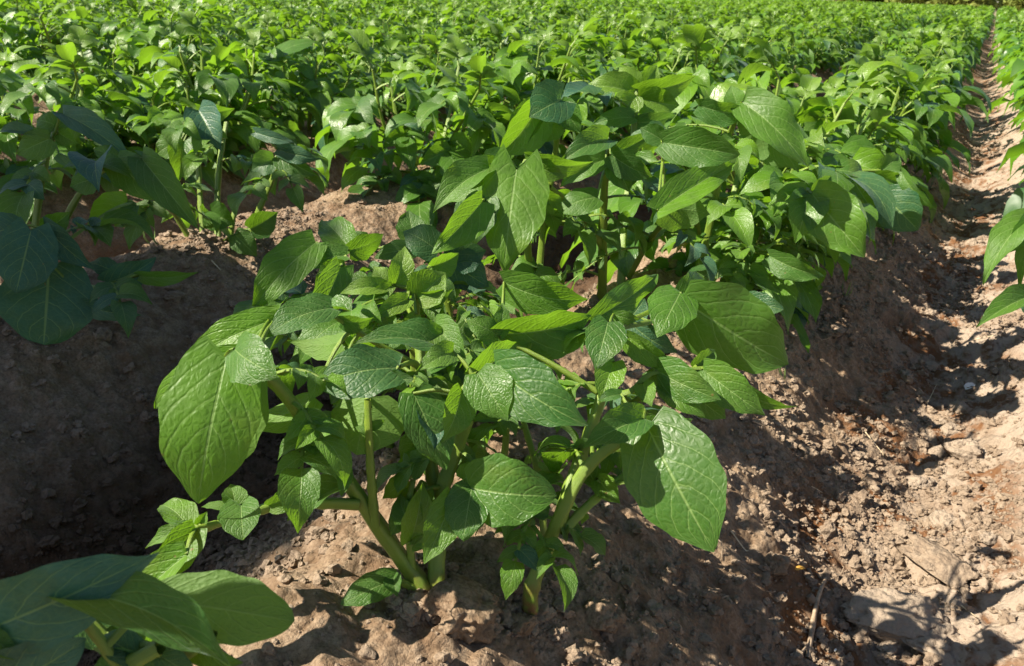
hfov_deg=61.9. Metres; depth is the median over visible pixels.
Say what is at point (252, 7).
potato plant
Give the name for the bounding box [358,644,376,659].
soil clod
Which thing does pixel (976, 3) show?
field tree
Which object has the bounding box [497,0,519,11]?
potato plant
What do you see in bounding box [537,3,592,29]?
potato plant
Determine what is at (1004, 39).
potato plant
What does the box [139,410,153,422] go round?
soil clod
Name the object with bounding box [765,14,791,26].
potato plant
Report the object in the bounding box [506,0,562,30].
potato plant
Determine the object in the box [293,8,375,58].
potato plant
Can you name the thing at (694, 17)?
potato plant
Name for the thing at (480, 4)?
potato plant
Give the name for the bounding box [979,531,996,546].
soil clod
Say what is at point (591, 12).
potato plant
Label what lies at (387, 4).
potato plant
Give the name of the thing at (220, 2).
potato plant
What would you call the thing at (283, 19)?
potato plant
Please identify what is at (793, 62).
potato plant
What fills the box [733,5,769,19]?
potato plant
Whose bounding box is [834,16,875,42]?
potato plant
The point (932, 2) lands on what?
field tree
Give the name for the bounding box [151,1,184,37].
potato plant
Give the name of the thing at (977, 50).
potato plant
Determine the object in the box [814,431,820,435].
soil clod
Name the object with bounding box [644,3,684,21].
potato plant
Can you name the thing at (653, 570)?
soil clod
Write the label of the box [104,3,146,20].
potato plant
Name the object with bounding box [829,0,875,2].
field tree
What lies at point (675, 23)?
potato plant
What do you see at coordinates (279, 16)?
potato plant
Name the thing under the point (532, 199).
potato plant
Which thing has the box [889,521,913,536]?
soil clod
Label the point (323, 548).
soil clod
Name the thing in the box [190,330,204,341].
soil clod
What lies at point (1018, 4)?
field tree
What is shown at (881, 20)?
potato plant
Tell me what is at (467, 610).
soil clod
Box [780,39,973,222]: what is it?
potato plant
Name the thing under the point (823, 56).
potato plant
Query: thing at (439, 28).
potato plant
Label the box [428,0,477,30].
potato plant
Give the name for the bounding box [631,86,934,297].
potato plant
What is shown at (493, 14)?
potato plant
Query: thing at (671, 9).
potato plant
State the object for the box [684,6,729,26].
potato plant
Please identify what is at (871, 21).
potato plant
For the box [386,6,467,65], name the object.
potato plant
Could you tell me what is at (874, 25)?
potato plant
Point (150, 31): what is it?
potato plant
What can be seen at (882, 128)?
potato plant
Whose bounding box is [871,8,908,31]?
potato plant
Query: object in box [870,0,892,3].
field tree
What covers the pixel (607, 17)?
potato plant
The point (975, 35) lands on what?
potato plant
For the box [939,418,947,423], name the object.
soil clod
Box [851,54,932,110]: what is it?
potato plant
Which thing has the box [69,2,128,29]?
potato plant
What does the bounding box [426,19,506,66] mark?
potato plant
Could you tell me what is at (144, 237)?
grass weed
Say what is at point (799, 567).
fallen petal
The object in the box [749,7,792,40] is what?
potato plant
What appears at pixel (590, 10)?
potato plant
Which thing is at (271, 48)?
potato plant
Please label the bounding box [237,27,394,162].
potato plant
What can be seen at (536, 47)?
potato plant
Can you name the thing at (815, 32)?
potato plant
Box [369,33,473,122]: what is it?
potato plant
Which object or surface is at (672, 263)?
soil clod
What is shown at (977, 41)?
potato plant
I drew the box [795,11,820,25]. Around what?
potato plant
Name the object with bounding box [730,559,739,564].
soil clod
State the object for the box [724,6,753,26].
potato plant
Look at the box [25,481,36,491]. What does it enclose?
soil clod
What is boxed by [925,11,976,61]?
potato plant
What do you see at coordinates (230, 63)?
potato plant
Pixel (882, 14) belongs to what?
potato plant
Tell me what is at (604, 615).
soil clod
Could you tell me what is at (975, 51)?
potato plant
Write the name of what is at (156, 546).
soil clod
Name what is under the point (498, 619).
soil clod
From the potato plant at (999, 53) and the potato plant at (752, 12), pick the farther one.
the potato plant at (752, 12)
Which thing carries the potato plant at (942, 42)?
on the ground at (340, 643)
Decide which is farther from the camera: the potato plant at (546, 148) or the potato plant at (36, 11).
the potato plant at (36, 11)
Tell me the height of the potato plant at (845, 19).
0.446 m
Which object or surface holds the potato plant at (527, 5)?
on the ground at (340, 643)
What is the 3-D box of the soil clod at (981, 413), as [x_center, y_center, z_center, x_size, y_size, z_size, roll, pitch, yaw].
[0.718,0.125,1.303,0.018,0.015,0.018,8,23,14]
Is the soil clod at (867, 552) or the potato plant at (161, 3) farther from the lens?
the potato plant at (161, 3)
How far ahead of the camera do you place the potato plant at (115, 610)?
0.33 m
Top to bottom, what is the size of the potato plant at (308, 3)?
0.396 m
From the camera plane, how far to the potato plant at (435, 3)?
6.93 m
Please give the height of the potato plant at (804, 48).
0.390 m
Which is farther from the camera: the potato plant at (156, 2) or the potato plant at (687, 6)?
the potato plant at (687, 6)
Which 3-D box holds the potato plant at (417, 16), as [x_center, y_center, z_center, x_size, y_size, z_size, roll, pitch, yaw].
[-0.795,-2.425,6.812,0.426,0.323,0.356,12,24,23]
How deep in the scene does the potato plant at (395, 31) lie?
3.99 m
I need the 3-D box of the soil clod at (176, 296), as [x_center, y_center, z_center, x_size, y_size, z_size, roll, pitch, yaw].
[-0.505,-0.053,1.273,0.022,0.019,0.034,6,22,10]
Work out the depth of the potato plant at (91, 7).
4.34 m
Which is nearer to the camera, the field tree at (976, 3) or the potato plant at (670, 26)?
the potato plant at (670, 26)
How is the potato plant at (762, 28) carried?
on the ground at (340, 643)
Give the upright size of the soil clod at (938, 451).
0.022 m
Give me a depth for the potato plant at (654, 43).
3.15 m
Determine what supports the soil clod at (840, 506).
on the ground at (340, 643)
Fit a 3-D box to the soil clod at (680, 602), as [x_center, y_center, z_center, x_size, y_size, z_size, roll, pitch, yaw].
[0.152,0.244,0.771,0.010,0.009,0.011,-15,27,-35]
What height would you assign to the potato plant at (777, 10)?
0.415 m
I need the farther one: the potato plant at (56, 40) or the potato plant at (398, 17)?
the potato plant at (398, 17)
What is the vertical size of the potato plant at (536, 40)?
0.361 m
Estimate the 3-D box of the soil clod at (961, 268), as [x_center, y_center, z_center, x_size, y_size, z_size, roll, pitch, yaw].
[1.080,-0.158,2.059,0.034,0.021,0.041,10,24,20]
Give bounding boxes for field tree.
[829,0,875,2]
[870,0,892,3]
[884,0,931,4]
[912,0,950,5]
[933,0,1007,9]
[1000,0,1023,10]
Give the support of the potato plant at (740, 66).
on the ground at (340, 643)
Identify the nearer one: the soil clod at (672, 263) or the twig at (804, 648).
the twig at (804, 648)
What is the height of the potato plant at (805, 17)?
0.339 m
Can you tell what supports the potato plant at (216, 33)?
on the ground at (340, 643)
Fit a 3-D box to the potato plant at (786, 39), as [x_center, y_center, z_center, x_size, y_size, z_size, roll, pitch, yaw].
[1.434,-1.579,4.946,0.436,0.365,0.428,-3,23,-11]
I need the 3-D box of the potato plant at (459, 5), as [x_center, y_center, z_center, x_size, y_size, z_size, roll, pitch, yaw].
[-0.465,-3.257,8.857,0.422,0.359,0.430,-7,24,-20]
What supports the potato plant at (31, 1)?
on the ground at (340, 643)
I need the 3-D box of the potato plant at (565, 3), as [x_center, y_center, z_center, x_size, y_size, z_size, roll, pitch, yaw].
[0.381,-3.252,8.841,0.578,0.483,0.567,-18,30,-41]
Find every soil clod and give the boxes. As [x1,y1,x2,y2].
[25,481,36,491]
[35,535,59,549]
[57,424,66,431]
[95,327,112,341]
[112,522,124,530]
[120,541,142,554]
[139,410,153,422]
[142,539,162,553]
[162,290,185,302]
[165,283,182,290]
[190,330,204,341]
[210,317,224,324]
[210,528,226,538]
[270,391,277,397]
[305,526,328,541]
[318,544,328,553]
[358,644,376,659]
[379,452,399,465]
[415,654,422,662]
[420,575,502,643]
[477,538,483,546]
[494,615,500,627]
[506,613,536,636]
[583,596,627,632]
[601,502,612,512]
[649,632,658,643]
[650,568,657,572]
[668,259,682,271]
[675,597,684,606]
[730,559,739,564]
[764,551,790,575]
[776,409,782,414]
[800,447,818,463]
[806,593,816,603]
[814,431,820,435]
[818,321,846,338]
[837,504,844,508]
[863,548,873,557]
[876,640,901,655]
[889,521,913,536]
[897,532,980,587]
[899,370,913,383]
[899,610,959,665]
[905,579,912,584]
[906,475,935,490]
[915,294,926,301]
[924,308,936,316]
[925,251,938,262]
[925,361,940,371]
[927,445,945,457]
[928,509,957,526]
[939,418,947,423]
[940,422,959,436]
[941,309,953,314]
[941,438,983,461]
[944,246,957,252]
[950,401,973,413]
[952,263,966,272]
[965,238,976,244]
[976,410,987,417]
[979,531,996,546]
[987,563,994,569]
[990,523,999,529]
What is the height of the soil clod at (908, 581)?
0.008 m
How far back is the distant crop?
11.34 m
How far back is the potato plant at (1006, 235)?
0.94 m
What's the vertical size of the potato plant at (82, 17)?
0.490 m
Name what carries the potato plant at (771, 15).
on the ground at (340, 643)
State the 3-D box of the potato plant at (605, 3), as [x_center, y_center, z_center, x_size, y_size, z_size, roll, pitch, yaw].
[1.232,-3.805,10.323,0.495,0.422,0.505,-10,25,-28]
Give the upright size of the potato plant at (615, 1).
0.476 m
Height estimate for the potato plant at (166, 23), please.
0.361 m
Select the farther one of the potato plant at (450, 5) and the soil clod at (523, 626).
the potato plant at (450, 5)
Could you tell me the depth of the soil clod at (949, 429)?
1.29 m
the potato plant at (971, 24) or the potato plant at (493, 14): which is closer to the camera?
the potato plant at (493, 14)
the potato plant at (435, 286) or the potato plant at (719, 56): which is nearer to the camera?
the potato plant at (435, 286)
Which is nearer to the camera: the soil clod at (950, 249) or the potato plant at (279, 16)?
the soil clod at (950, 249)
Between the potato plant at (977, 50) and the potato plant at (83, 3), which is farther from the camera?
the potato plant at (977, 50)
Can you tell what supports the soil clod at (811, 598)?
on the ground at (340, 643)
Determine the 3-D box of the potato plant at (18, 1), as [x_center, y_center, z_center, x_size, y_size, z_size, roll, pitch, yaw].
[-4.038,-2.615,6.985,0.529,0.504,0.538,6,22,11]
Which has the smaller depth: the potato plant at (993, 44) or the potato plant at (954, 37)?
the potato plant at (954, 37)
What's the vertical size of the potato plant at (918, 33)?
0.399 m
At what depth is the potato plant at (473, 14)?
6.08 m
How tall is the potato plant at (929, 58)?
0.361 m
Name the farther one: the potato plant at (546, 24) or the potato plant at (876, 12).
the potato plant at (876, 12)
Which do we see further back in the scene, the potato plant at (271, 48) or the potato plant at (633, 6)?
the potato plant at (633, 6)
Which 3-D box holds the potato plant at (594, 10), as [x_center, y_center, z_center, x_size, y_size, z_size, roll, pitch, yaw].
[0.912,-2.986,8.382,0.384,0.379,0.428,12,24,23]
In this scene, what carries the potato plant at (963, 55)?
on the ground at (340, 643)
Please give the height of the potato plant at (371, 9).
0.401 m
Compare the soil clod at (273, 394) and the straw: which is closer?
the straw
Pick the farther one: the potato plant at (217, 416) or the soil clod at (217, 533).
the soil clod at (217, 533)
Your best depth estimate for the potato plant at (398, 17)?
5.53 m
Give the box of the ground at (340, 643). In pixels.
[0,1,1023,665]
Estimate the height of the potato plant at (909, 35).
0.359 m
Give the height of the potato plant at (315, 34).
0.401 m
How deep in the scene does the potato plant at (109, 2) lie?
6.78 m
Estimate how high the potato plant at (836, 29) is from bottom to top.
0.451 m
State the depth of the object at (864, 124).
1.75 m
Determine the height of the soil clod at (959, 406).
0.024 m
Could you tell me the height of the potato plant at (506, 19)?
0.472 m
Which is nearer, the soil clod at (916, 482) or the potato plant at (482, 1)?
the soil clod at (916, 482)
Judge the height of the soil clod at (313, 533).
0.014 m
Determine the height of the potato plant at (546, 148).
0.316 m
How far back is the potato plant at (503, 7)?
6.59 m
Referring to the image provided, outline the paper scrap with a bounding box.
[964,382,975,389]
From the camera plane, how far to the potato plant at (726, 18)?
6.54 m
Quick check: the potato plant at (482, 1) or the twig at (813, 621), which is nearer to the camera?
the twig at (813, 621)
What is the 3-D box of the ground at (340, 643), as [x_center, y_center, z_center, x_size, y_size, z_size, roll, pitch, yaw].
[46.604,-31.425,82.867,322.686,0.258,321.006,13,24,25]
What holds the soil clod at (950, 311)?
on the ground at (340, 643)
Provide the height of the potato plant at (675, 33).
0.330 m
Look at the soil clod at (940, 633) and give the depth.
0.85 m
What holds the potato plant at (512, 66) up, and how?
on the ground at (340, 643)
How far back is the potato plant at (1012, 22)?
7.51 m
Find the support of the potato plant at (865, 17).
on the ground at (340, 643)
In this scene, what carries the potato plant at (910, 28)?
on the ground at (340, 643)
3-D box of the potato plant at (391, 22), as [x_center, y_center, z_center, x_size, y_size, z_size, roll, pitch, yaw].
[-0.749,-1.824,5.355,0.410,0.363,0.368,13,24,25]
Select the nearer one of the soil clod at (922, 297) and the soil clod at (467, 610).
the soil clod at (467, 610)
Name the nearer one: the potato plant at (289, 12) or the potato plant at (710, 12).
the potato plant at (289, 12)
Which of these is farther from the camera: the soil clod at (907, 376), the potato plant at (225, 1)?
the potato plant at (225, 1)
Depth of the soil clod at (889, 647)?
0.86 m
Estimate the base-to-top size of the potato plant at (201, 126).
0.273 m
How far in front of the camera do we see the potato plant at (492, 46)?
3.55 m
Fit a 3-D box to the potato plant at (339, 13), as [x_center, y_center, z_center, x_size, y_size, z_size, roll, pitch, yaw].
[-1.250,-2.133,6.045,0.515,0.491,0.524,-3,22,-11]
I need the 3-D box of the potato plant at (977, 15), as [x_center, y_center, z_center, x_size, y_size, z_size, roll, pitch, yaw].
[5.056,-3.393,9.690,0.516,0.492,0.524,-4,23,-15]
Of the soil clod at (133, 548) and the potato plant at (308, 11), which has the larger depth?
the potato plant at (308, 11)
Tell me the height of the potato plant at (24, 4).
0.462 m
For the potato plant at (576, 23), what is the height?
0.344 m
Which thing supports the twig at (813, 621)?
on the ground at (340, 643)
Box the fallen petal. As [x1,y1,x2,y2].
[795,566,804,569]
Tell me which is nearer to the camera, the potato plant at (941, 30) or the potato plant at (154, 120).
the potato plant at (154, 120)
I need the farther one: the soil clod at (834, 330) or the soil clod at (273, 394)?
the soil clod at (834, 330)
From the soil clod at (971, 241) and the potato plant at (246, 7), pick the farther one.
the potato plant at (246, 7)
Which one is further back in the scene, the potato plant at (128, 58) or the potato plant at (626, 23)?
the potato plant at (626, 23)
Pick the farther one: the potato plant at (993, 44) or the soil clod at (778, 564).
the potato plant at (993, 44)
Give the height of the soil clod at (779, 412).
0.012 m
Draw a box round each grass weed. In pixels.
[143,228,154,243]
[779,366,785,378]
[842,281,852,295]
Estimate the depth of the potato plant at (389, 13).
4.17 m
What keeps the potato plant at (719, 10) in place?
on the ground at (340, 643)
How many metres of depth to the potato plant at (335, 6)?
8.13 m
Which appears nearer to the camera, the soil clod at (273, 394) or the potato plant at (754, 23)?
the soil clod at (273, 394)
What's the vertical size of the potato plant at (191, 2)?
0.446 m
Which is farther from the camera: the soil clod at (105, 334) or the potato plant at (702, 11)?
the potato plant at (702, 11)
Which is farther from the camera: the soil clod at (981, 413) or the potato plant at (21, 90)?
the potato plant at (21, 90)
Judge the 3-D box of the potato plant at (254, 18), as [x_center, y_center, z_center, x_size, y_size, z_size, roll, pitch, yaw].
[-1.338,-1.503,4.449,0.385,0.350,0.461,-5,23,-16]
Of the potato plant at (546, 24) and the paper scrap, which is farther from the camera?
the potato plant at (546, 24)
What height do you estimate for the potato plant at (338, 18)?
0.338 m
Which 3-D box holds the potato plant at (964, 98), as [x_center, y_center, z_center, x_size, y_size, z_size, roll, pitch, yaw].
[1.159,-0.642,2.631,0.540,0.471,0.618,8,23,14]
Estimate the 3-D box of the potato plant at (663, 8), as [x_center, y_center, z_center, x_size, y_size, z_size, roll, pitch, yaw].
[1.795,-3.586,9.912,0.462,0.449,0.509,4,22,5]
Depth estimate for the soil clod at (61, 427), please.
1.01 m
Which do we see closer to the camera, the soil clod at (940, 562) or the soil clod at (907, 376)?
the soil clod at (940, 562)
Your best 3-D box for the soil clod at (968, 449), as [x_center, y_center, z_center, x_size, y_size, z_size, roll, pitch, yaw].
[0.640,0.168,1.212,0.057,0.040,0.047,13,24,25]
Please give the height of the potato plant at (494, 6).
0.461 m
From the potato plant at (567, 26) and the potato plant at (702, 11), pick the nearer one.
the potato plant at (567, 26)
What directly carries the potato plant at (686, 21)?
on the ground at (340, 643)
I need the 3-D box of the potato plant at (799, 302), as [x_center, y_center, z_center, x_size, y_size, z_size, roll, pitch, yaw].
[0.392,-0.184,1.427,0.578,0.433,0.505,-18,30,-41]
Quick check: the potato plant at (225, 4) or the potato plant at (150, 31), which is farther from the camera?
the potato plant at (225, 4)
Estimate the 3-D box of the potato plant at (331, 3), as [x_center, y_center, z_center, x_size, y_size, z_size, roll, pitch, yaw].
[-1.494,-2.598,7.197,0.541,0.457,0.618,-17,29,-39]
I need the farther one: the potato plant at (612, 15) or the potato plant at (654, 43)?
the potato plant at (612, 15)
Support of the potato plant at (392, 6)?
on the ground at (340, 643)
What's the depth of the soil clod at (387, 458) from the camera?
0.84 m
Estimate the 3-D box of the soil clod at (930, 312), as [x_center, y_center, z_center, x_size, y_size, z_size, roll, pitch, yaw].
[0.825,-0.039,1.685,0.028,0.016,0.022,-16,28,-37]
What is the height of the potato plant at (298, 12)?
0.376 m
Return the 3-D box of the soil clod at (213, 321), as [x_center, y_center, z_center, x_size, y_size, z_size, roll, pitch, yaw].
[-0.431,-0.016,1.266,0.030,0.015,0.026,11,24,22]
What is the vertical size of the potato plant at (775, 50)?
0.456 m
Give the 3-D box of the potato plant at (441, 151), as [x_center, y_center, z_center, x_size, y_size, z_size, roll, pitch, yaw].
[-0.177,-0.445,1.897,0.480,0.431,0.574,5,22,8]
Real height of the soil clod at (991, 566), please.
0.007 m
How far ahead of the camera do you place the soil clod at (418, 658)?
0.59 m
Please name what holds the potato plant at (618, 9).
on the ground at (340, 643)
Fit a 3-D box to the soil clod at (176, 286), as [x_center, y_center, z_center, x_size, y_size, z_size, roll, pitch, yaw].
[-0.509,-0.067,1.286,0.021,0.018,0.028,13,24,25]
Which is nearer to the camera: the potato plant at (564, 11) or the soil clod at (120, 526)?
the soil clod at (120, 526)
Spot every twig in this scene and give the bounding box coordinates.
[788,637,809,656]
[805,577,826,659]
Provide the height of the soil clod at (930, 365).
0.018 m
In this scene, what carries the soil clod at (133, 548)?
on the ground at (340, 643)
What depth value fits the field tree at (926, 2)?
67.86 m
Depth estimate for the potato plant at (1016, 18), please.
7.15 m
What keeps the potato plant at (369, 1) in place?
on the ground at (340, 643)
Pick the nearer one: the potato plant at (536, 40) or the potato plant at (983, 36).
the potato plant at (536, 40)
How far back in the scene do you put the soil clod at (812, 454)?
1.08 m
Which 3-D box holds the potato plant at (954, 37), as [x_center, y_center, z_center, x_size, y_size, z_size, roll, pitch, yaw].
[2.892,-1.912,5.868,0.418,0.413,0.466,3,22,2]
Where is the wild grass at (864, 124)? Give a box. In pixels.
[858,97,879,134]
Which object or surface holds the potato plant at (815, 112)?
on the ground at (340, 643)
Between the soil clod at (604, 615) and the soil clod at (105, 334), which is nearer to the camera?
the soil clod at (604, 615)
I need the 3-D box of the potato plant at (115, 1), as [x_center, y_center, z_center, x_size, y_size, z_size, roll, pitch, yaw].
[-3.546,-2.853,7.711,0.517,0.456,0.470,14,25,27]
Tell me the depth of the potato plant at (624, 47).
2.89 m
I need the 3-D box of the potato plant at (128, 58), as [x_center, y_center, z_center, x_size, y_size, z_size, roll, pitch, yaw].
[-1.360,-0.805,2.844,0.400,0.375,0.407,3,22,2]
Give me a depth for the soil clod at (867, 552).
0.99 m
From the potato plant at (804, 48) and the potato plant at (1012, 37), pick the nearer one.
the potato plant at (804, 48)
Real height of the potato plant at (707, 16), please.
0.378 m
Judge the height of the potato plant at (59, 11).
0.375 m
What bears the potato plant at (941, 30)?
on the ground at (340, 643)
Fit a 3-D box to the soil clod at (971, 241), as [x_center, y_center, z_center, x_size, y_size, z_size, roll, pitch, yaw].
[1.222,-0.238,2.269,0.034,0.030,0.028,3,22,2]
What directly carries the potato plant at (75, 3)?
on the ground at (340, 643)
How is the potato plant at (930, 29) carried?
on the ground at (340, 643)
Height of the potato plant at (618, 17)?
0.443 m
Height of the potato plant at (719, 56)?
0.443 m
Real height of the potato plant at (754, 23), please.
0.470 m
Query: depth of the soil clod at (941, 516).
1.05 m
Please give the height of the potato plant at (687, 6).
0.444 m
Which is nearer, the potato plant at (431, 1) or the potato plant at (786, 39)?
the potato plant at (786, 39)
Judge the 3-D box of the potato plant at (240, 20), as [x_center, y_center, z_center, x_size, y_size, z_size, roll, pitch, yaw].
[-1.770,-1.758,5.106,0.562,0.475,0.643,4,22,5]
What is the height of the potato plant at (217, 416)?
0.239 m
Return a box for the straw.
[731,530,748,550]
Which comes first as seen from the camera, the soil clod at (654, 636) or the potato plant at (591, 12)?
the soil clod at (654, 636)
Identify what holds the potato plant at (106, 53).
on the ground at (340, 643)
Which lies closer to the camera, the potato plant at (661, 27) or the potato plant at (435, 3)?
the potato plant at (661, 27)
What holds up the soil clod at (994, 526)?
on the ground at (340, 643)
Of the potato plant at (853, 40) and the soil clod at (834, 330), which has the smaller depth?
the soil clod at (834, 330)
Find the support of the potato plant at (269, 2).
on the ground at (340, 643)
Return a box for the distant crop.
[0,0,1023,217]
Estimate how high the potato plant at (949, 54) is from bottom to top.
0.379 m
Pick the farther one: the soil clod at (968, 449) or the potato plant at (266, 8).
the potato plant at (266, 8)
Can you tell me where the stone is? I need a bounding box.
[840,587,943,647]
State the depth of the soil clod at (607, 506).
0.80 m
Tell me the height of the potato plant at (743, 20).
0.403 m
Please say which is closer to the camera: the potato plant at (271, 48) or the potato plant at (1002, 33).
the potato plant at (271, 48)
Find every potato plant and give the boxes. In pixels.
[0,0,39,38]
[0,0,90,57]
[0,0,112,97]
[0,5,56,49]
[0,24,158,223]
[0,105,198,344]
[0,551,294,665]
[5,0,29,3]
[12,0,60,15]
[21,0,62,24]
[23,2,121,60]
[34,34,161,116]
[43,0,97,12]
[44,0,111,48]
[60,56,248,189]
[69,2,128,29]
[70,0,128,15]
[90,13,167,81]
[93,5,138,31]
[96,0,160,17]
[97,0,132,13]
[100,0,250,109]
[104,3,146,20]
[114,100,329,256]
[126,1,169,18]
[131,1,206,39]
[132,11,322,184]
[139,0,175,20]
[142,293,587,605]
[151,0,221,18]
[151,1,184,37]
[156,0,232,26]
[160,20,216,50]
[168,0,257,39]
[175,11,291,109]
[186,0,235,14]
[206,17,270,46]
[210,1,252,23]
[212,5,281,38]
[223,2,247,11]
[226,9,281,46]
[231,0,279,10]
[233,0,263,17]
[233,155,519,474]
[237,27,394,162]
[242,0,351,56]
[252,32,312,92]
[253,0,295,25]
[260,0,314,43]
[268,0,310,10]
[272,7,306,28]
[282,0,331,30]
[282,8,336,37]
[289,21,432,125]
[292,0,319,8]
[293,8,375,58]
[293,21,375,82]
[297,0,365,36]
[311,0,353,25]
[311,12,406,72]
[315,29,524,227]
[321,0,356,11]
[335,15,398,45]
[337,0,374,12]
[344,4,385,32]
[346,0,420,27]
[348,5,447,70]
[363,10,422,44]
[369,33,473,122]
[373,0,408,12]
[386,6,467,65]
[395,14,437,52]
[400,0,468,31]
[403,39,469,96]
[404,0,439,13]
[404,8,430,24]
[413,0,445,12]
[415,15,465,39]
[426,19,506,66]
[426,270,796,614]
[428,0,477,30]
[429,2,493,42]
[447,15,630,142]
[454,2,482,11]
[454,65,739,316]
[455,31,544,96]
[456,81,575,161]
[459,9,539,59]
[460,0,492,12]
[460,0,502,30]
[462,8,514,40]
[469,0,512,22]
[480,5,549,54]
[496,4,544,26]
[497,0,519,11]
[500,0,539,18]
[501,48,680,170]
[505,23,581,94]
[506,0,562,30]
[516,0,551,9]
[519,12,564,43]
[523,0,579,19]
[525,37,597,81]
[535,9,599,40]
[536,19,611,58]
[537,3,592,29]
[554,27,716,128]
[560,82,895,352]
[565,38,693,117]
[567,10,647,70]
[570,3,592,16]
[570,6,612,34]
[571,20,605,44]
[580,6,640,39]
[590,8,621,28]
[597,4,638,17]
[598,7,645,33]
[599,0,624,21]
[602,0,645,12]
[603,16,747,111]
[607,12,674,64]
[620,5,667,22]
[630,3,657,14]
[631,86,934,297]
[634,4,685,36]
[640,24,901,254]
[640,30,679,46]
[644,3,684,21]
[646,14,747,94]
[654,4,685,20]
[654,5,694,28]
[654,25,680,37]
[666,11,706,28]
[668,4,702,19]
[670,19,726,44]
[672,38,749,80]
[674,18,772,76]
[677,12,712,25]
[679,5,727,28]
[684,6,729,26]
[697,7,728,24]
[699,16,734,39]
[705,16,787,88]
[721,74,933,245]
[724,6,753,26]
[730,18,751,33]
[731,17,764,31]
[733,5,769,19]
[737,63,879,142]
[739,27,797,60]
[740,9,788,40]
[741,24,813,87]
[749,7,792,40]
[753,18,820,74]
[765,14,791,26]
[773,8,815,37]
[773,10,816,30]
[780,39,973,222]
[781,21,844,74]
[784,14,850,73]
[791,13,816,27]
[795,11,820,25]
[796,13,868,68]
[797,24,843,47]
[800,43,990,208]
[808,17,868,57]
[825,10,876,45]
[827,15,870,58]
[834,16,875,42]
[842,48,949,102]
[850,18,889,43]
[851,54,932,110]
[857,15,893,44]
[857,23,973,121]
[859,17,886,35]
[862,10,903,35]
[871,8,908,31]
[871,25,962,73]
[873,31,969,92]
[880,44,959,102]
[888,27,964,81]
[889,33,952,51]
[891,14,981,85]
[899,23,967,43]
[909,41,975,83]
[921,27,958,33]
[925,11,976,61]
[941,11,986,56]
[941,15,980,46]
[948,12,989,31]
[949,23,984,70]
[957,34,979,71]
[969,27,979,68]
[971,25,985,57]
[976,208,1023,327]
[987,25,1011,72]
[989,37,1015,73]
[991,16,1023,66]
[992,12,1023,59]
[992,13,1023,83]
[998,13,1023,70]
[1001,23,1022,56]
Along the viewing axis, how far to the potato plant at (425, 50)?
3.29 m
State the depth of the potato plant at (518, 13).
8.32 m
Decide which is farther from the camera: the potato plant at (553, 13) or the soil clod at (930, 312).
the potato plant at (553, 13)
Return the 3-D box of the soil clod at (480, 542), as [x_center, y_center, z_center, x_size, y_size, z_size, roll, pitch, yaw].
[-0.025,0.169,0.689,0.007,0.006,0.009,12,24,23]
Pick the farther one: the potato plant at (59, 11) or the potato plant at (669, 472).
the potato plant at (59, 11)
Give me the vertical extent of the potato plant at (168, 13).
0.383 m
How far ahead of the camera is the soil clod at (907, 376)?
1.42 m
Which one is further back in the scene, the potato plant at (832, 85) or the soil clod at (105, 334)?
the potato plant at (832, 85)
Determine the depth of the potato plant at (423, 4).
9.37 m
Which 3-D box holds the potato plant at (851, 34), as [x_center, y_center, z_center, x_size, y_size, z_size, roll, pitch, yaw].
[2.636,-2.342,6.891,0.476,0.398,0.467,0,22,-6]
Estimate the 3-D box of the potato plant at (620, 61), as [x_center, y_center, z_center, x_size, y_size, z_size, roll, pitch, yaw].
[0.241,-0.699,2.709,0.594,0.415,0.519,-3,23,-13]
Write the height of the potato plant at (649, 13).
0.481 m
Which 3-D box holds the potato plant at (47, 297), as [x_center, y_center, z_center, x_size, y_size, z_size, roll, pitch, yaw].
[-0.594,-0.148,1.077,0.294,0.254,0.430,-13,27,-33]
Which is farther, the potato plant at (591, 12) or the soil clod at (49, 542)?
the potato plant at (591, 12)
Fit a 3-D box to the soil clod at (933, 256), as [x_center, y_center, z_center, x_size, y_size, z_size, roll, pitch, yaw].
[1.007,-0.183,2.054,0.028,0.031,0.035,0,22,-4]
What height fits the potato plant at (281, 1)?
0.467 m
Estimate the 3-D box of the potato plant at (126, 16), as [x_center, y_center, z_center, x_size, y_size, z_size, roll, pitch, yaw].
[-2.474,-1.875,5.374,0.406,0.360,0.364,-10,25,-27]
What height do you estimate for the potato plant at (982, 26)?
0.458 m
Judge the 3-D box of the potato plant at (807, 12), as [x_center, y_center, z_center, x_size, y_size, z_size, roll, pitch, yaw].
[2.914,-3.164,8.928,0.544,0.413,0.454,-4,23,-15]
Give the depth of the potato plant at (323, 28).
3.76 m
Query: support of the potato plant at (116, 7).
on the ground at (340, 643)
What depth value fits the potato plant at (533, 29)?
5.23 m
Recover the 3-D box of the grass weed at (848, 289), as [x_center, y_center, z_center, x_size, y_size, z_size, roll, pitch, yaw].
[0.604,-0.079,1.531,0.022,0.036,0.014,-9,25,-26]

